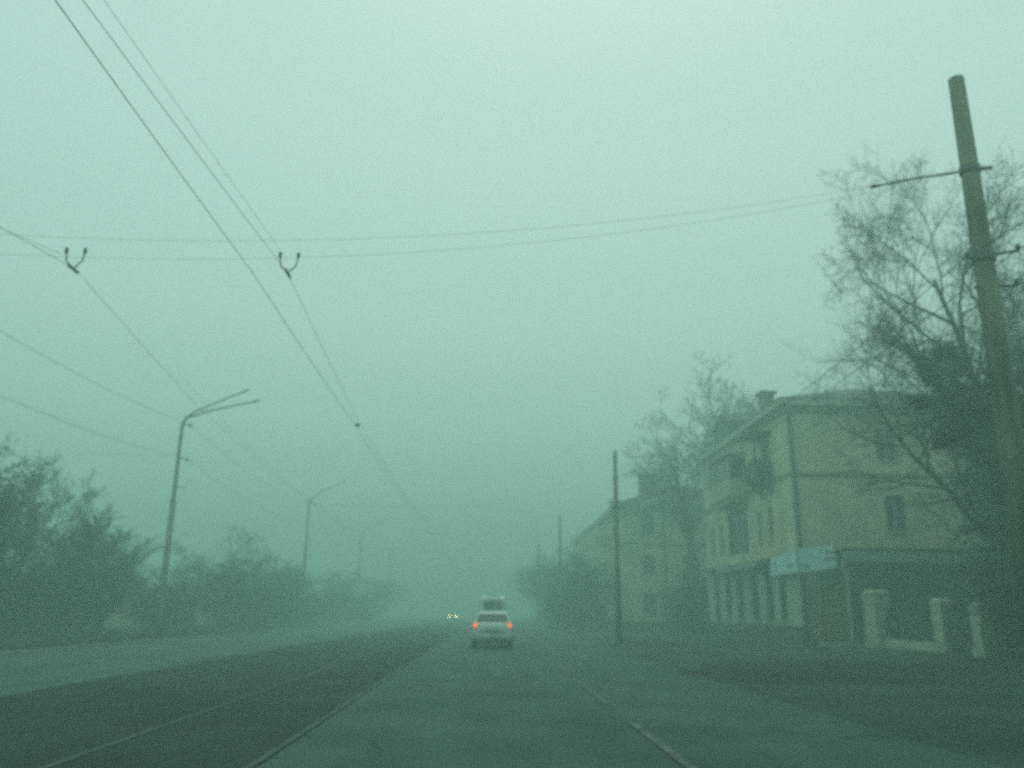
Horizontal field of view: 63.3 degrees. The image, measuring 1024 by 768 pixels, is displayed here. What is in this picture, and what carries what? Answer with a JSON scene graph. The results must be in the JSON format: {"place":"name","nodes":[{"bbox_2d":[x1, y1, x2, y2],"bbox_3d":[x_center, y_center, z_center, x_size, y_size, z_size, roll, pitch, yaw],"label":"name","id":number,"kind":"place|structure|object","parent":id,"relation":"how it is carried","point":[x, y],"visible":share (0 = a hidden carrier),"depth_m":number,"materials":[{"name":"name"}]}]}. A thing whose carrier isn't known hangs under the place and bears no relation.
{"place":"outdoors","nodes":[
{"label":"outdoors","id":0,"kind":"place"},
{"bbox_2d":[1,556,153,627],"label":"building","id":1,"kind":"structure","parent":0,"point":[113,619],"depth_m":58.79,"materials":[{"name":"beige paint"}]},
{"bbox_2d":[0,623,313,651],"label":"grass","id":2,"kind":"structure","parent":0,"point":[38,641],"depth_m":38.85,"materials":[{"name":"plant"}]},
{"bbox_2d":[0,0,1023,614],"label":"sky","id":3,"kind":"structure","parent":0,"point":[484,374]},
{"bbox_2d":[1,612,1023,729],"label":"ground","id":4,"kind":"structure","parent":0,"point":[889,652],"depth_m":42.45,"materials":[{"name":"brown soil"}]},
{"bbox_2d":[0,431,49,584],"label":"bare tree","id":5,"kind":"object","parent":4,"relation":"on","point":[4,510],"visible":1,"depth_m":31.69,"materials":[{"name":"brown plant"}]},
{"bbox_2d":[0,471,52,561],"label":"bare tree","id":6,"kind":"object","parent":4,"relation":"on","point":[17,521],"visible":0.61,"depth_m":35.61,"materials":[{"name":"brown plant"}]},
{"bbox_2d":[0,450,116,588],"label":"bare tree","id":7,"kind":"object","parent":4,"relation":"on","point":[3,566],"visible":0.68,"depth_m":40.89,"materials":[{"name":"green plant"}]},
{"bbox_2d":[1,504,139,637],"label":"bare tree","id":8,"kind":"object","parent":4,"relation":"on","point":[71,607],"visible":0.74,"depth_m":41.47,"materials":[{"name":"brown plant"}]},
{"bbox_2d":[0,627,140,635],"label":"wall","id":9,"kind":"structure","parent":4,"relation":"on","point":[105,631],"depth_m":44.54,"materials":[{"name":"concrete"}]},
{"bbox_2d":[14,555,157,632],"bbox_3d":[-24.590,12.147,47.722,8.111,5.175,8.014,8,-17,-25],"label":"shrub","id":10,"kind":"object","parent":4,"relation":"on","point":[87,619],"visible":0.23,"depth_m":46.90,"materials":[{"name":"green plant"}]},
{"bbox_2d":[42,524,180,627],"bbox_3d":[-23.099,10.801,47.227,7.365,6.757,9.103,14,-20,-40],"label":"bare tree","id":11,"kind":"object","parent":4,"relation":"on","point":[116,582],"visible":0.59,"depth_m":47.16,"materials":[{"name":"brown plant"}]},
{"bbox_2d":[118,577,209,631],"bbox_3d":[-22.023,14.227,52.476,5.746,3.952,5.578,-1,-15,6],"label":"shrub","id":12,"kind":"object","parent":4,"relation":"on","point":[176,605],"visible":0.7,"depth_m":51.58,"materials":[{"name":"green plant"}]},
{"bbox_2d":[130,541,256,629],"bbox_3d":[-21.349,13.784,56.802,8.679,6.162,8.645,-8,-18,28],"label":"bare tree","id":13,"kind":"object","parent":4,"relation":"on","point":[199,572],"visible":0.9,"depth_m":56.85,"materials":[{"name":"brown plant"}]},
{"bbox_2d":[0,619,407,655],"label":"kerb","id":14,"kind":"structure","parent":4,"relation":"on","point":[10,653],"depth_m":33.91,"materials":[{"name":"concrete"}]},
{"bbox_2d":[154,389,259,637],"bbox_3d":[-15.490,6.507,43.765,4.586,13.386,1.967,-2,-16,10],"label":"street lamp","id":15,"kind":"object","parent":4,"relation":"on","point":[162,589],"visible":0.98,"depth_m":43.01,"materials":[{"name":"grey metal"}]},
{"bbox_2d":[1,331,376,547],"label":"overhead wire","id":16,"kind":"object","parent":15,"relation":"hanging from","point":[149,408],"visible":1,"depth_m":37.19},
{"bbox_2d":[0,395,385,564],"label":"overhead wire","id":17,"kind":"object","parent":15,"relation":"hanging from","point":[152,450],"visible":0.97,"depth_m":37.47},
{"bbox_2d":[176,563,279,629],"bbox_3d":[-20.727,15.779,60.761,8.111,5.175,8.014,-12,-20,38],"label":"shrub","id":18,"kind":"object","parent":4,"relation":"on","point":[230,605],"visible":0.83,"depth_m":59.49,"materials":[{"name":"green plant"}]},
{"bbox_2d":[205,525,277,625],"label":"bare tree","id":19,"kind":"object","parent":4,"relation":"on","point":[248,550],"visible":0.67,"depth_m":65.04,"materials":[{"name":"brown plant"}]},
{"bbox_2d":[236,545,320,627],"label":"bare tree","id":20,"kind":"object","parent":4,"relation":"on","point":[278,586],"visible":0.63,"depth_m":70.17,"materials":[{"name":"brown plant"}]},
{"bbox_2d":[255,567,327,624],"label":"bare tree","id":21,"kind":"object","parent":4,"relation":"on","point":[299,579],"visible":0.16,"depth_m":79.43,"materials":[{"name":"brown plant"}]},
{"bbox_2d":[264,566,343,622],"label":"bare tree","id":22,"kind":"object","parent":4,"relation":"on","point":[330,588],"visible":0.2,"depth_m":92.25,"materials":[{"name":"brown plant"}]},
{"bbox_2d":[298,480,345,626],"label":"street lamp","id":23,"kind":"object","parent":4,"relation":"on","point":[303,578],"visible":0.94,"depth_m":74.83,"materials":[{"name":"grey metal"}]},
{"bbox_2d":[306,566,371,621],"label":"bare tree","id":24,"kind":"object","parent":4,"relation":"on","point":[346,588],"visible":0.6,"depth_m":107.66,"materials":[{"name":"brown plant"}]},
{"bbox_2d":[355,518,386,621],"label":"street lamp","id":25,"kind":"object","parent":4,"relation":"on","point":[358,589],"visible":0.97,"depth_m":106.70,"materials":[{"name":"grey metal"}]},
{"bbox_2d":[357,575,401,620],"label":"bare tree","id":26,"kind":"object","parent":4,"relation":"on","point":[383,589],"visible":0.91,"depth_m":125.02,"materials":[{"name":"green plant"}]},
{"bbox_2d":[360,576,412,619],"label":"bare tree","id":27,"kind":"object","parent":4,"relation":"on","point":[390,600],"visible":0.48,"depth_m":145.33,"materials":[{"name":"brown plant"}]},
{"bbox_2d":[386,539,408,619],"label":"street lamp","id":28,"kind":"object","parent":4,"relation":"on","point":[388,581],"visible":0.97,"depth_m":138.62,"materials":[{"name":"grey metal"}]},
{"bbox_2d":[506,569,565,622],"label":"bare tree","id":29,"kind":"object","parent":4,"relation":"on","point":[533,595],"visible":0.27,"depth_m":123.24,"materials":[{"name":"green plant"}]},
{"bbox_2d":[508,557,570,623],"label":"bare tree","id":30,"kind":"object","parent":4,"relation":"on","point":[522,579],"visible":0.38,"depth_m":107.58,"materials":[{"name":"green plant"}]},
{"bbox_2d":[537,545,542,624],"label":"concrete pole","id":31,"kind":"object","parent":4,"relation":"on","point":[538,572],"visible":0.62,"depth_m":98.25,"materials":[{"name":"grey concrete"}]},
{"bbox_2d":[516,546,589,625],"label":"bare tree","id":32,"kind":"object","parent":4,"relation":"on","point":[545,572],"visible":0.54,"depth_m":96.78,"materials":[{"name":"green plant"}]},
{"bbox_2d":[536,598,569,625],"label":"shrub","id":33,"kind":"object","parent":4,"relation":"on","point":[545,613],"visible":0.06,"depth_m":90.10,"materials":[{"name":"green plant"}]},
{"bbox_2d":[558,515,566,630],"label":"concrete pole","id":34,"kind":"object","parent":4,"relation":"on","point":[560,590],"visible":0.91,"depth_m":68.25,"materials":[{"name":"grey concrete"}]},
{"bbox_2d":[541,590,593,628],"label":"shrub","id":35,"kind":"object","parent":4,"relation":"on","point":[553,610],"visible":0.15,"depth_m":80.78,"materials":[{"name":"green plant"}]},
{"bbox_2d":[541,555,599,626],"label":"bare tree","id":36,"kind":"object","parent":4,"relation":"on","point":[592,561],"visible":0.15,"depth_m":86.88,"materials":[{"name":"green plant"}]},
{"bbox_2d":[536,546,612,628],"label":"bare tree","id":37,"kind":"object","parent":4,"relation":"on","point":[581,570],"visible":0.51,"depth_m":77.45,"materials":[{"name":"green plant"}]},
{"bbox_2d":[540,563,624,630],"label":"bare tree","id":38,"kind":"object","parent":4,"relation":"on","point":[591,595],"visible":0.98,"depth_m":69.20,"materials":[{"name":"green plant"}]},
{"bbox_2d":[570,500,622,626],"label":"apartment building","id":39,"kind":"structure","parent":4,"relation":"on","point":[590,531],"depth_m":95.84,"materials":[{"name":"beige paint"}]},
{"bbox_2d":[594,473,709,631],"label":"apartment building","id":40,"kind":"structure","parent":4,"relation":"on","point":[653,554],"depth_m":71.22,"materials":[{"name":"beige paint"}]},
{"bbox_2d":[641,515,653,534],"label":"window","id":41,"kind":"structure","parent":40,"relation":"in","point":[647,522],"depth_m":71.87,"materials":[{"name":"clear glass"}]},
{"bbox_2d":[642,555,656,575],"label":"window","id":42,"kind":"structure","parent":40,"relation":"in","point":[648,561],"depth_m":70.95,"materials":[{"name":"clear glass"}]},
{"bbox_2d":[643,593,658,614],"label":"window","id":43,"kind":"structure","parent":40,"relation":"in","point":[650,600],"depth_m":70.12,"materials":[{"name":"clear glass"}]},
{"bbox_2d":[683,555,693,575],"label":"window","id":44,"kind":"structure","parent":40,"relation":"in","point":[686,567],"depth_m":71.03,"materials":[{"name":"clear glass"}]},
{"bbox_2d":[621,414,709,632],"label":"bare tree","id":45,"kind":"object","parent":4,"relation":"on","point":[692,550],"visible":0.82,"depth_m":66.78,"materials":[{"name":"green plant"}]},
{"bbox_2d":[656,569,709,634],"bbox_3d":[13.037,16.014,60.637,5.342,5.374,5.407,1,-15,-1],"label":"shrub","id":46,"kind":"object","parent":4,"relation":"on","point":[692,599],"visible":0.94,"depth_m":60.22,"materials":[{"name":"green plant"}]},
{"bbox_2d":[641,351,758,468],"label":"bare tree","id":47,"kind":"object","parent":4,"relation":"on","point":[727,411],"visible":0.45,"depth_m":65.67,"materials":[{"name":"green plant"}]},
{"bbox_2d":[698,365,849,505],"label":"bare tree","id":48,"kind":"object","parent":4,"relation":"on","point":[808,389],"visible":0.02,"depth_m":66.53,"materials":[{"name":"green plant"}]},
{"bbox_2d":[808,573,864,647],"bbox_3d":[15.499,10.824,39.853,1.900,3.410,2.050,1,-15,-1],"label":"wooden entrance booth","id":49,"kind":"object","parent":4,"relation":"on","point":[829,616],"visible":0.98,"depth_m":39.80,"materials":[{"name":"paint"}]},
{"bbox_2d":[677,660,1023,687],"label":"earth verge","id":50,"kind":"structure","parent":4,"relation":"on","point":[839,672],"depth_m":19.73,"materials":[{"name":"soil"}]},
{"bbox_2d":[861,589,894,648],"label":"gate pillar","id":51,"kind":"structure","parent":4,"relation":"on","point":[875,601],"depth_m":38.08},
{"bbox_2d":[781,134,1023,572],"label":"bare tree","id":52,"kind":"object","parent":4,"relation":"on","point":[889,338],"visible":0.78,"depth_m":28.05,"materials":[{"name":"brown plant"}]},
{"bbox_2d":[883,604,933,651],"bbox_3d":[17.306,10.557,36.065,0.350,1.950,3.543,3,-16,-10],"label":"iron fence","id":53,"kind":"object","parent":4,"relation":"on","point":[910,622],"visible":0.81,"depth_m":36.05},
{"bbox_2d":[813,252,1023,550],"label":"bare tree","id":54,"kind":"object","parent":4,"relation":"on","point":[922,437],"visible":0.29,"depth_m":34.00,"materials":[{"name":"brown plant"}]},
{"bbox_2d":[929,598,960,652],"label":"gate pillar","id":55,"kind":"structure","parent":4,"relation":"on","point":[939,607],"depth_m":33.88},
{"bbox_2d":[945,606,973,652],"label":"iron gate","id":56,"kind":"structure","parent":4,"relation":"on","point":[960,633],"depth_m":32.36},
{"bbox_2d":[901,340,1023,552],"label":"evergreen tree","id":57,"kind":"object","parent":4,"relation":"on","point":[964,410],"visible":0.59,"depth_m":23.01,"materials":[{"name":"green plant"}]},
{"bbox_2d":[905,661,1023,671],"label":"earth verge","id":58,"kind":"structure","parent":4,"relation":"on","point":[990,665],"depth_m":23.90,"materials":[{"name":"soil"}]},
{"bbox_2d":[962,547,1023,668],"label":"shrub","id":59,"kind":"object","parent":58,"relation":"on","point":[1011,597],"visible":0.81,"depth_m":21.62,"materials":[{"name":"green plant"}]},
{"bbox_2d":[947,431,1006,579],"bbox_3d":[23.615,6.403,36.617,7.486,10.595,9.650,-9,-18,30],"label":"evergreen tree","id":60,"kind":"object","parent":4,"relation":"on","point":[985,508],"visible":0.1,"depth_m":37.67,"materials":[{"name":"green plant"}]},
{"bbox_2d":[952,518,1010,636],"bbox_3d":[20.443,7.483,31.529,6.759,6.768,6.678,-7,-17,27],"label":"shrub","id":61,"kind":"object","parent":4,"relation":"on","point":[957,580],"visible":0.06,"depth_m":32.72,"materials":[{"name":"green plant"}]},
{"bbox_2d":[968,603,998,657],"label":"gate pillar","id":62,"kind":"structure","parent":4,"relation":"on","point":[980,644],"depth_m":29.92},
{"bbox_2d":[948,75,1023,630],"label":"concrete pole","id":63,"kind":"object","parent":4,"relation":"on","point":[1007,414],"visible":1,"depth_m":11.73,"materials":[{"name":"grey"}]},
{"bbox_2d":[0,170,957,240],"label":"span wire","id":64,"kind":"object","parent":63,"relation":"attached to","point":[451,234],"visible":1,"depth_m":11.99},
{"bbox_2d":[8,172,960,258],"bbox_3d":[-5.213,-2.593,11.969,24.101,1.713,0.003,1,-15,-1],"label":"span wire","id":65,"kind":"object","parent":63,"relation":"attached to","point":[514,244],"visible":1,"depth_m":11.98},
{"bbox_2d":[64,248,86,273],"bbox_3d":[-6.172,-1.760,11.710,0.229,0.331,0.236,-14,-21,42],"label":"wire hanger","id":66,"kind":"object","parent":65,"relation":"hanging from","point":[66,251],"visible":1,"depth_m":11.71,"materials":[{"name":"grey metal"}]},
{"bbox_2d":[0,227,400,578],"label":"overhead wire","id":67,"kind":"object","parent":66,"relation":"hanging from","point":[150,354],"visible":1,"depth_m":14.54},
{"bbox_2d":[104,0,285,257],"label":"overhead wire","id":68,"kind":"object","parent":65,"relation":"hanging from","point":[185,116],"visible":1,"depth_m":8.07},
{"bbox_2d":[278,252,299,277],"bbox_3d":[-3.173,-1.708,11.787,0.229,0.331,0.236,-14,-21,42],"label":"wire hanger","id":69,"kind":"object","parent":65,"relation":"hanging from","point":[285,269],"visible":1,"depth_m":11.79,"materials":[{"name":"grey metal"}]},
{"bbox_2d":[83,0,468,585],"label":"overhead wire","id":70,"kind":"object","parent":69,"relation":"hanging from","point":[231,199],"visible":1,"depth_m":9.06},
{"bbox_2d":[538,222,1023,569],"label":"overhead wire","id":71,"kind":"object","parent":63,"relation":"attached to","point":[841,360],"visible":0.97,"depth_m":15.26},
{"bbox_2d":[548,245,1023,567],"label":"overhead wire","id":72,"kind":"object","parent":63,"relation":"attached to","point":[841,380],"visible":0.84,"depth_m":17.06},
{"bbox_2d":[580,278,1023,553],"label":"overhead wire","id":73,"kind":"object","parent":63,"relation":"attached to","point":[840,408],"visible":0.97,"depth_m":17.08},
{"bbox_2d":[869,171,958,187],"bbox_3d":[6.028,-3.061,12.439,1.386,0.319,0.060,1,-15,-1],"label":"bracket arm","id":74,"kind":"object","parent":63,"relation":"attached to","point":[899,181],"visible":1,"depth_m":12.43},
{"bbox_2d":[954,506,1023,654],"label":"shrub","id":75,"kind":"object","parent":4,"relation":"on","point":[987,541],"visible":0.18,"depth_m":30.85,"materials":[{"name":"green plant"}]},
{"bbox_2d":[961,539,1023,659],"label":"shrub","id":76,"kind":"object","parent":4,"relation":"on","point":[1007,558],"visible":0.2,"depth_m":27.88,"materials":[{"name":"green plant"}]},
{"bbox_2d":[47,619,1003,767],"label":"road","id":77,"kind":"structure","parent":0,"point":[455,700],"depth_m":10.88,"materials":[{"name":"asphalt"}]},
{"bbox_2d":[0,614,473,696],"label":"pale road strip","id":78,"kind":"object","parent":77,"relation":"on","point":[23,673],"visible":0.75,"depth_m":25.36,"materials":[{"name":"concrete"}]},
{"bbox_2d":[0,614,476,767],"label":"dark road strip","id":79,"kind":"object","parent":77,"relation":"on","point":[41,728],"visible":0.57,"depth_m":12.34,"materials":[{"name":"asphalt"}]},
{"bbox_2d":[39,619,466,767],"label":"lane marking","id":80,"kind":"object","parent":79,"relation":"on","point":[101,747],"visible":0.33,"depth_m":10.44,"materials":[{"name":"paint"}]},
{"bbox_2d":[244,623,469,767],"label":"lane marking","id":81,"kind":"object","parent":77,"relation":"on","point":[272,751],"visible":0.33,"depth_m":10.55,"materials":[{"name":"paint"}]},
{"bbox_2d":[469,611,515,647],"bbox_3d":[-0.842,10.382,35.198,2.020,1.460,4.380,1,-15,-1],"label":"sport utility vehicle","id":82,"kind":"object","parent":77,"relation":"on","point":[492,627],"visible":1,"depth_m":33.22,"materials":[{"name":"white paint"}]},
{"bbox_2d":[479,596,506,610],"bbox_3d":[-1.420,16.789,60.437,1.960,2.500,5.720,1,-15,-1],"label":"white minibus","id":83,"kind":"object","parent":77,"relation":"on","point":[492,603],"visible":0.12,"depth_m":57.98,"materials":[{"name":"paint"}]},
{"bbox_2d":[483,600,501,610],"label":"rear window","id":84,"kind":"structure","parent":83,"relation":"in","point":[488,605],"depth_m":57.93,"materials":[{"name":"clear glass"}]},
{"bbox_2d":[513,632,696,767],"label":"lane marking","id":85,"kind":"object","parent":77,"relation":"on","point":[679,758],"visible":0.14,"depth_m":9.68,"materials":[{"name":"paint"}]},
{"bbox_2d":[524,622,1023,767],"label":"service road","id":86,"kind":"structure","parent":0,"point":[985,724],"depth_m":14.83,"materials":[{"name":"asphalt"}]},
{"bbox_2d":[517,621,582,640],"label":"kerb","id":87,"kind":"structure","parent":86,"relation":"on","point":[574,637],"depth_m":57.72,"materials":[{"name":"concrete"}]},
{"bbox_2d":[694,388,1010,647],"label":"apartment building","id":88,"kind":"structure","parent":0,"point":[760,514],"depth_m":43.12,"materials":[{"name":"paint"}]},
{"bbox_2d":[715,576,721,620],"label":"window","id":89,"kind":"structure","parent":88,"relation":"in","point":[717,578],"depth_m":56.16,"materials":[{"name":"glass"}]},
{"bbox_2d":[725,575,732,620],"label":"window","id":90,"kind":"structure","parent":88,"relation":"in","point":[728,576],"depth_m":53.59,"materials":[{"name":"glass"}]},
{"bbox_2d":[729,509,749,555],"bbox_3d":[14.187,9.260,51.528,0.080,2.600,4.200,1,-15,-1],"label":"window","id":91,"kind":"structure","parent":88,"relation":"in","point":[739,536],"depth_m":51.73,"materials":[{"name":"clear glass"}]},
{"bbox_2d":[737,573,745,620],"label":"window","id":92,"kind":"structure","parent":88,"relation":"in","point":[740,577],"depth_m":51.10,"materials":[{"name":"glass"}]},
{"bbox_2d":[750,571,760,621],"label":"window","id":93,"kind":"structure","parent":88,"relation":"in","point":[755,588],"depth_m":48.33,"materials":[{"name":"glass"}]},
{"bbox_2d":[756,511,763,544],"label":"window","id":94,"kind":"structure","parent":88,"relation":"in","point":[760,521],"depth_m":47.61,"materials":[{"name":"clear glass"}]},
{"bbox_2d":[765,569,775,622],"bbox_3d":[14.189,11.589,45.543,0.300,2.870,1.460,1,-15,-1],"label":"window","id":95,"kind":"structure","parent":88,"relation":"in","point":[768,571],"depth_m":45.84,"materials":[{"name":"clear glass"}]},
{"bbox_2d":[768,507,774,541],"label":"window","id":96,"kind":"structure","parent":88,"relation":"in","point":[771,511],"depth_m":45.77,"materials":[{"name":"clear glass"}]},
{"bbox_2d":[779,574,788,622],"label":"window","id":97,"kind":"structure","parent":88,"relation":"in","point":[782,577],"depth_m":43.72,"materials":[{"name":"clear glass"}]},
{"bbox_2d":[770,549,798,575],"bbox_3d":[13.792,9.088,42.145,0.057,1.150,3.408,2,-15,-5],"label":"shop banner","id":98,"kind":"object","parent":88,"relation":"attached to","point":[785,563],"visible":1,"depth_m":41.87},
{"bbox_2d":[798,544,837,572],"bbox_3d":[14.816,8.439,40.164,1.815,1.370,0.066,-6,-17,22],"label":"shop banner","id":99,"kind":"object","parent":88,"relation":"attached to","point":[817,558],"visible":1,"depth_m":40.15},
{"bbox_2d":[851,567,878,626],"bbox_3d":[17.173,10.313,40.268,1.350,2.850,0.120,1,-15,-1],"label":"shop window","id":100,"kind":"structure","parent":88,"relation":"in","point":[863,578],"depth_m":40.41,"materials":[{"name":"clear glass"}]},
{"bbox_2d":[874,429,899,461],"bbox_3d":[19.495,3.207,43.342,1.260,1.770,0.300,1,-15,-1],"label":"window","id":101,"kind":"structure","parent":88,"relation":"in","point":[888,440],"depth_m":43.40,"materials":[{"name":"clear glass"}]},
{"bbox_2d":[884,496,911,532],"bbox_3d":[19.609,6.656,42.396,1.260,1.920,0.300,1,-15,-1],"label":"window","id":102,"kind":"structure","parent":88,"relation":"in","point":[894,514],"depth_m":42.49,"materials":[{"name":"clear glass"}]},
{"bbox_2d":[881,567,915,608],"bbox_3d":[18.770,10.533,40.256,1.550,3.250,0.120,1,-15,-1],"label":"shop window","id":103,"kind":"structure","parent":88,"relation":"in","point":[897,581],"depth_m":40.44,"materials":[{"name":"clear glass"}]},
{"bbox_2d":[915,567,948,606],"bbox_3d":[20.469,10.563,40.299,1.550,3.250,0.120,1,-15,-1],"label":"shop window","id":104,"kind":"structure","parent":88,"relation":"in","point":[932,583],"depth_m":40.51,"materials":[{"name":"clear glass"}]},
{"bbox_2d":[950,568,982,611],"bbox_3d":[22.168,10.593,40.343,1.550,3.250,0.120,1,-15,-1],"label":"shop window","id":105,"kind":"structure","parent":88,"relation":"in","point":[955,575],"depth_m":40.51,"materials":[{"name":"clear glass"}]},
{"bbox_2d":[929,654,1023,664],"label":"grass","id":106,"kind":"structure","parent":0,"point":[975,659],"depth_m":26.60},
{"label":"earth verge","id":107,"kind":"object","parent":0,"visible":0},
{"bbox_2d":[611,451,627,643],"bbox_3d":[5.277,7.996,40.502,0.860,9.600,0.326,1,-15,-1],"label":"concrete pole","id":108,"kind":"object","parent":107,"relation":"on","point":[615,478],"visible":0.94,"depth_m":40.30,"materials":[{"name":"grey concrete"}]},
{"bbox_3d":[-3.977,1.055,21.379,0.090,0.050,0.140,1,-15,-1],"label":"wire clip","id":109,"kind":"object","parent":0,"visible":0},
{"bbox_2d":[55,0,465,585],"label":"overhead wire","id":110,"kind":"object","parent":109,"relation":"hanging from","point":[201,203],"visible":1,"depth_m":9.15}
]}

